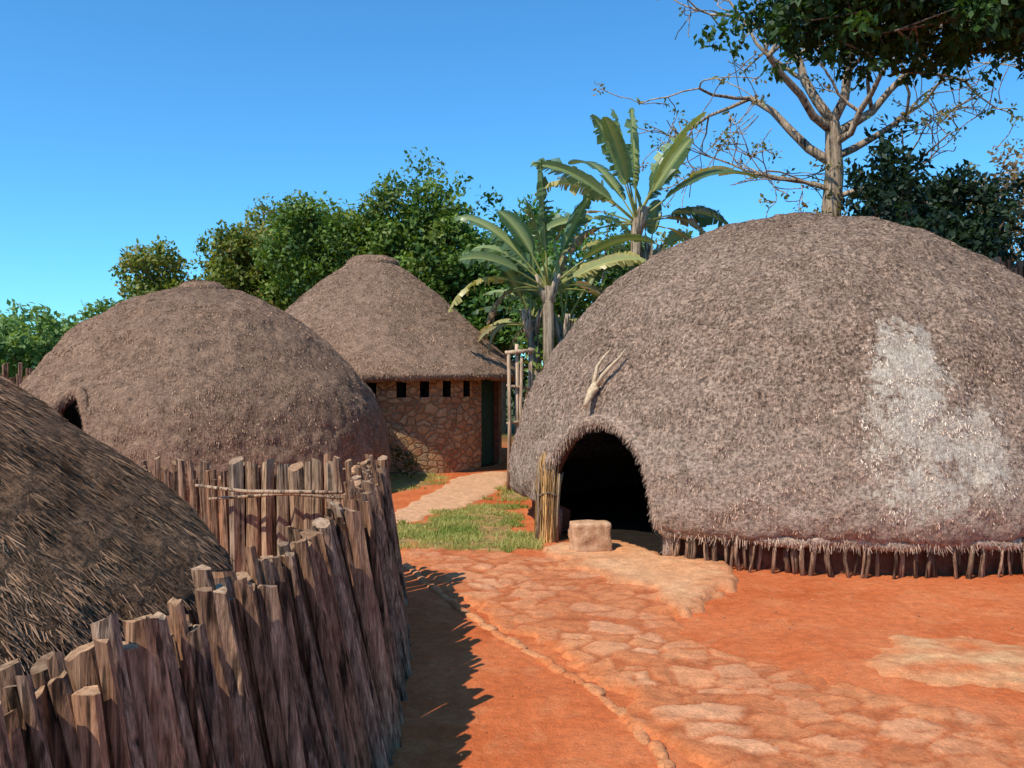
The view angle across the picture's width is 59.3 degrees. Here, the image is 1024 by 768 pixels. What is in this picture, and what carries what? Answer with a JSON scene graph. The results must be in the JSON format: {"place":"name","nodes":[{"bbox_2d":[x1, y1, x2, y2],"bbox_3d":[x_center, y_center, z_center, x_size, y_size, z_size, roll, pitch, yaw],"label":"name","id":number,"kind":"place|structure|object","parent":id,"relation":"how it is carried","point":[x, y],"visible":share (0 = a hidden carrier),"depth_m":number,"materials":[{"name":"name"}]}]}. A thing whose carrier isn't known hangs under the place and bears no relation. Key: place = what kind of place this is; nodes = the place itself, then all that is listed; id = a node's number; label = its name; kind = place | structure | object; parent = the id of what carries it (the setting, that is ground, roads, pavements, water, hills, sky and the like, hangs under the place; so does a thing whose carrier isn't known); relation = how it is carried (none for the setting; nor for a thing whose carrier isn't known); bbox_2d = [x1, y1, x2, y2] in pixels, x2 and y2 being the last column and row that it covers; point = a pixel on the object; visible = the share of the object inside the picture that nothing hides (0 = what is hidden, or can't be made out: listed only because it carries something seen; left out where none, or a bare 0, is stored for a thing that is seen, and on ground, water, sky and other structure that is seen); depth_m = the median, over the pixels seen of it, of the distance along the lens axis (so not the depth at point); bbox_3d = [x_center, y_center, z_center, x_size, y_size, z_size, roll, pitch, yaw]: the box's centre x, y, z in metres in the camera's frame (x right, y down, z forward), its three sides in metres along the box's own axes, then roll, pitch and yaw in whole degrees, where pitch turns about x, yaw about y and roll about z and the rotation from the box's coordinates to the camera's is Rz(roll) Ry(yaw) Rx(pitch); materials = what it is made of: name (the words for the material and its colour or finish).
{"place":"outdoors","nodes":[
{"label":"outdoors","id":0,"kind":"place"},
{"bbox_2d":[395,471,506,522],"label":"clay path","id":1,"kind":"structure","parent":0,"point":[459,492],"depth_m":12.66,"materials":[{"name":"beige soil"}]},
{"bbox_2d":[0,0,1023,376],"label":"sky","id":2,"kind":"structure","parent":0,"point":[122,122],"materials":[{"name":"blue"}]},
{"bbox_2d":[199,384,1023,767],"bbox_3d":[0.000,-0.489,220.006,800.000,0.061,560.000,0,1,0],"label":"ground","id":3,"kind":"structure","parent":0,"point":[487,704],"depth_m":5.53,"materials":[{"name":"orange soil"}]},
{"bbox_2d":[2,362,31,385],"bbox_3d":[-10.802,0.586,18.127,4.551,2.068,0.353,0,1,12],"label":"palisade fence","id":4,"kind":"object","parent":3,"relation":"on","point":[17,380],"visible":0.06,"depth_m":17.95,"materials":[{"name":"brown wood"}]},
{"bbox_2d":[0,299,93,381],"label":"broadleaf tree","id":5,"kind":"object","parent":3,"relation":"on","point":[25,347],"visible":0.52,"depth_m":28.51,"materials":[{"name":"green plant"}]},
{"bbox_2d":[0,373,238,692],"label":"beehive hut","id":6,"kind":"object","parent":3,"relation":"on","point":[93,530],"visible":0.69,"depth_m":3.09,"materials":[{"name":"plant"}]},
{"bbox_2d":[77,273,196,320],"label":"broadleaf tree","id":7,"kind":"object","parent":3,"relation":"on","point":[101,307],"visible":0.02,"depth_m":29.60,"materials":[{"name":"green plant"}]},
{"bbox_2d":[108,230,274,303],"bbox_3d":[-10.040,-1.727,28.971,5.033,6.528,4.728,0,1,14],"label":"broadleaf tree","id":8,"kind":"object","parent":3,"relation":"on","point":[144,262],"visible":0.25,"depth_m":27.81,"materials":[{"name":"green plant"}]},
{"bbox_2d":[19,280,391,511],"bbox_3d":[-4.681,0.019,13.612,5.646,3.185,5.721,0,1,0],"label":"beehive hut","id":9,"kind":"object","parent":3,"relation":"on","point":[218,377],"visible":0.77,"depth_m":11.71,"materials":[{"name":"brown plant"}]},
{"bbox_2d":[0,454,411,767],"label":"palisade fence","id":10,"kind":"object","parent":3,"relation":"on","point":[292,650],"visible":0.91,"depth_m":2.98,"materials":[{"name":"brown wood"}]},
{"bbox_2d":[8,313,527,421],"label":"background shrubs","id":11,"kind":"object","parent":3,"relation":"on","point":[512,358],"depth_m":27.54,"materials":[{"name":"green plant"}]},
{"bbox_2d":[201,189,335,309],"bbox_3d":[-7.522,-2.336,29.723,5.568,7.727,5.842,0,1,-39],"label":"broadleaf tree","id":12,"kind":"object","parent":3,"relation":"on","point":[232,245],"visible":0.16,"depth_m":27.90,"materials":[{"name":"green plant"}]},
{"bbox_2d":[245,191,419,310],"bbox_3d":[-5.280,-1.991,27.105,5.124,7.089,5.942,1,1,42],"label":"broadleaf tree","id":13,"kind":"object","parent":3,"relation":"on","point":[297,257],"visible":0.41,"depth_m":25.08,"materials":[{"name":"green plant"}]},
{"bbox_2d":[317,147,491,311],"bbox_3d":[-2.868,-2.544,25.916,5.603,8.222,5.239,0,1,0],"label":"broadleaf tree","id":14,"kind":"object","parent":3,"relation":"on","point":[406,244],"visible":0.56,"depth_m":24.49,"materials":[{"name":"green plant"}]},
{"bbox_2d":[285,254,524,475],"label":"stone rondavel","id":15,"kind":"structure","parent":3,"relation":"on","point":[430,371],"depth_m":15.71,"materials":[{"name":"brown plant"}]},
{"bbox_2d":[366,382,375,396],"bbox_3d":[-2.368,0.089,15.136,0.170,0.280,0.220,0,1,-8],"label":"vent window","id":16,"kind":"structure","parent":15,"relation":"in","point":[372,385],"depth_m":15.25,"materials":[{"name":"black"}]},
{"bbox_2d":[396,382,405,397],"bbox_3d":[-1.899,0.088,15.251,0.170,0.280,0.220,0,1,-20],"label":"vent window","id":17,"kind":"structure","parent":15,"relation":"in","point":[400,387],"depth_m":15.35,"materials":[{"name":"black"}]},
{"bbox_2d":[420,381,428,396],"bbox_3d":[-1.542,0.087,15.412,0.170,0.280,0.220,0,1,-29],"label":"vent window","id":18,"kind":"structure","parent":15,"relation":"in","point":[424,386],"depth_m":15.51,"materials":[{"name":"black"}]},
{"bbox_2d":[443,381,450,396],"bbox_3d":[-1.197,0.084,15.645,0.170,0.280,0.220,0,1,-39],"label":"vent window","id":19,"kind":"structure","parent":15,"relation":"in","point":[446,384],"depth_m":15.70,"materials":[{"name":"black"}]},
{"bbox_2d":[463,381,469,396],"bbox_3d":[-0.884,0.081,15.950,0.220,0.280,0.170,0,1,40],"label":"vent window","id":20,"kind":"structure","parent":15,"relation":"in","point":[466,384],"depth_m":15.99,"materials":[{"name":"black"}]},
{"bbox_2d":[481,379,493,464],"bbox_3d":[-0.494,0.684,16.661,0.072,1.600,0.799,0,1,21],"label":"plank door","id":21,"kind":"structure","parent":15,"relation":"in","point":[487,386],"depth_m":16.66,"materials":[{"name":"green paint"}]},
{"bbox_2d":[390,473,432,491],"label":"grass","id":22,"kind":"structure","parent":3,"relation":"on","point":[399,479],"depth_m":14.08,"materials":[{"name":"green plant"}]},
{"bbox_2d":[389,445,419,477],"bbox_3d":[-1.925,1.297,14.475,0.868,0.604,1.032,0,1,0],"label":"shrub","id":23,"kind":"object","parent":22,"relation":"on","point":[408,461],"visible":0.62,"depth_m":14.56,"materials":[{"name":"green plant"}]},
{"bbox_2d":[390,472,544,552],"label":"grass","id":24,"kind":"structure","parent":3,"relation":"on","point":[524,538],"depth_m":9.90,"materials":[{"name":"green plant"}]},
{"bbox_2d":[421,185,588,433],"bbox_3d":[-0.291,-2.054,25.978,5.718,7.252,5.200,0,1,0],"label":"broadleaf tree","id":25,"kind":"object","parent":3,"relation":"on","point":[473,301],"visible":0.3,"depth_m":24.46,"materials":[{"name":"green plant"}]},
{"bbox_2d":[500,488,528,499],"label":"grass","id":26,"kind":"structure","parent":3,"relation":"on","point":[515,495],"depth_m":12.49,"materials":[{"name":"plant"}]},
{"bbox_2d":[505,344,534,491],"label":"wooden gate","id":27,"kind":"structure","parent":3,"relation":"on","point":[518,396],"depth_m":13.00,"materials":[{"name":"brown wood"}]},
{"bbox_2d":[509,334,557,444],"bbox_3d":[1.433,0.305,16.264,3.053,2.536,2.811,0,1,0],"label":"garden shrub","id":28,"kind":"object","parent":3,"relation":"on","point":[521,341],"visible":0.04,"depth_m":16.18,"materials":[{"name":"green plant"}]},
{"bbox_2d":[402,561,675,767],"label":"path kerb","id":29,"kind":"structure","parent":3,"relation":"on","point":[657,749],"depth_m":5.20,"materials":[{"name":"brown stone"}]},
{"bbox_2d":[448,160,654,384],"bbox_3d":[0.814,-1.131,16.077,3.846,5.564,2.506,0,1,0],"label":"giant strelitzia","id":30,"kind":"object","parent":3,"relation":"on","point":[506,255],"visible":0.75,"depth_m":16.16,"materials":[{"name":"green plant"}]},
{"bbox_2d":[500,210,653,364],"bbox_3d":[1.441,-1.258,21.496,3.889,5.734,3.686,0,1,-41],"label":"broadleaf tree","id":31,"kind":"object","parent":3,"relation":"on","point":[583,305],"visible":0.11,"depth_m":20.73,"materials":[{"name":"green plant"}]},
{"bbox_2d":[584,224,692,299],"bbox_3d":[3.759,-1.266,23.009,4.208,5.720,4.234,0,1,0],"label":"broadleaf tree","id":32,"kind":"object","parent":3,"relation":"on","point":[664,246],"visible":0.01,"depth_m":22.46,"materials":[{"name":"green plant"}]},
{"bbox_2d":[542,540,738,620],"bbox_3d":[1.039,1.611,7.686,2.250,0.124,3.240,0,1,0],"label":"doorstep apron","id":33,"kind":"object","parent":3,"relation":"on","point":[686,587],"visible":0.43,"depth_m":7.59,"materials":[{"name":"beige stone"}]},
{"bbox_2d":[568,520,612,551],"bbox_3d":[0.742,1.456,8.568,0.412,0.306,0.310,0,1,0],"label":"doorstep block","id":34,"kind":"object","parent":33,"relation":"on","point":[589,535],"depth_m":8.46,"materials":[{"name":"beige stone"}]},
{"bbox_2d":[531,108,756,280],"bbox_3d":[2.413,-1.828,17.136,4.178,6.931,2.617,0,1,0],"label":"giant strelitzia","id":35,"kind":"object","parent":3,"relation":"on","point":[623,158],"visible":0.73,"depth_m":16.93,"materials":[{"name":"green plant"}]},
{"bbox_2d":[411,511,1016,735],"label":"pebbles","id":36,"kind":"object","parent":3,"relation":"on","point":[721,651],"visible":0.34,"depth_m":5.73,"materials":[{"name":"brown stone"}]},
{"bbox_2d":[508,211,1023,579],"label":"beehive hut","id":37,"kind":"object","parent":3,"relation":"on","point":[809,393],"visible":0.99,"depth_m":8.01,"materials":[{"name":"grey plant"}]},
{"bbox_2d":[583,349,625,406],"bbox_3d":[0.907,-0.061,8.912,0.418,0.574,0.219,0,1,0],"label":"antelope skull","id":38,"kind":"object","parent":37,"relation":"attached to","point":[593,388],"visible":1,"depth_m":8.84},
{"bbox_2d":[591,0,1023,217],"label":"spreading tree","id":39,"kind":"object","parent":3,"relation":"on","point":[834,154],"visible":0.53,"depth_m":19.81,"materials":[{"name":"brown plant"}]},
{"bbox_2d":[693,0,1023,91],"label":"overhanging tree","id":40,"kind":"object","parent":3,"relation":"on","point":[970,28],"visible":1,"depth_m":12.89,"materials":[{"name":"green plant"}]},
{"bbox_2d":[842,112,1010,258],"bbox_3d":[8.174,-2.065,19.158,3.892,7.367,3.836,0,1,-35],"label":"shade tree","id":41,"kind":"object","parent":3,"relation":"on","point":[901,200],"visible":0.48,"depth_m":18.29,"materials":[{"name":"green plant"}]},
{"bbox_2d":[860,634,1023,691],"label":"pale clay patch","id":42,"kind":"object","parent":3,"relation":"on","point":[956,661],"visible":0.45,"depth_m":5.23,"materials":[{"name":"beige soil"}]},
{"bbox_2d":[917,170,1023,268],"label":"shade tree","id":43,"kind":"object","parent":3,"relation":"on","point":[1010,206],"visible":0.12,"depth_m":18.99,"materials":[{"name":"green plant"}]},
{"bbox_2d":[960,139,1023,267],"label":"dry tree","id":44,"kind":"object","parent":3,"relation":"on","point":[1014,167],"visible":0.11,"depth_m":21.60,"materials":[{"name":"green plant"}]},
{"bbox_2d":[992,256,1023,277],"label":"palisade fence","id":45,"kind":"object","parent":3,"relation":"on","point":[1019,269],"visible":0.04,"depth_m":14.18,"materials":[{"name":"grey wood"}]},
{"bbox_2d":[397,544,1013,760],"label":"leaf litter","id":46,"kind":"object","parent":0,"point":[652,632],"visible":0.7,"depth_m":5.56,"materials":[{"name":"brown plant"}]},
{"bbox_2d":[400,542,1023,767],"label":"stone path","id":47,"kind":"structure","parent":0,"point":[690,703],"depth_m":4.80,"materials":[{"name":"brown stone"}]}
]}

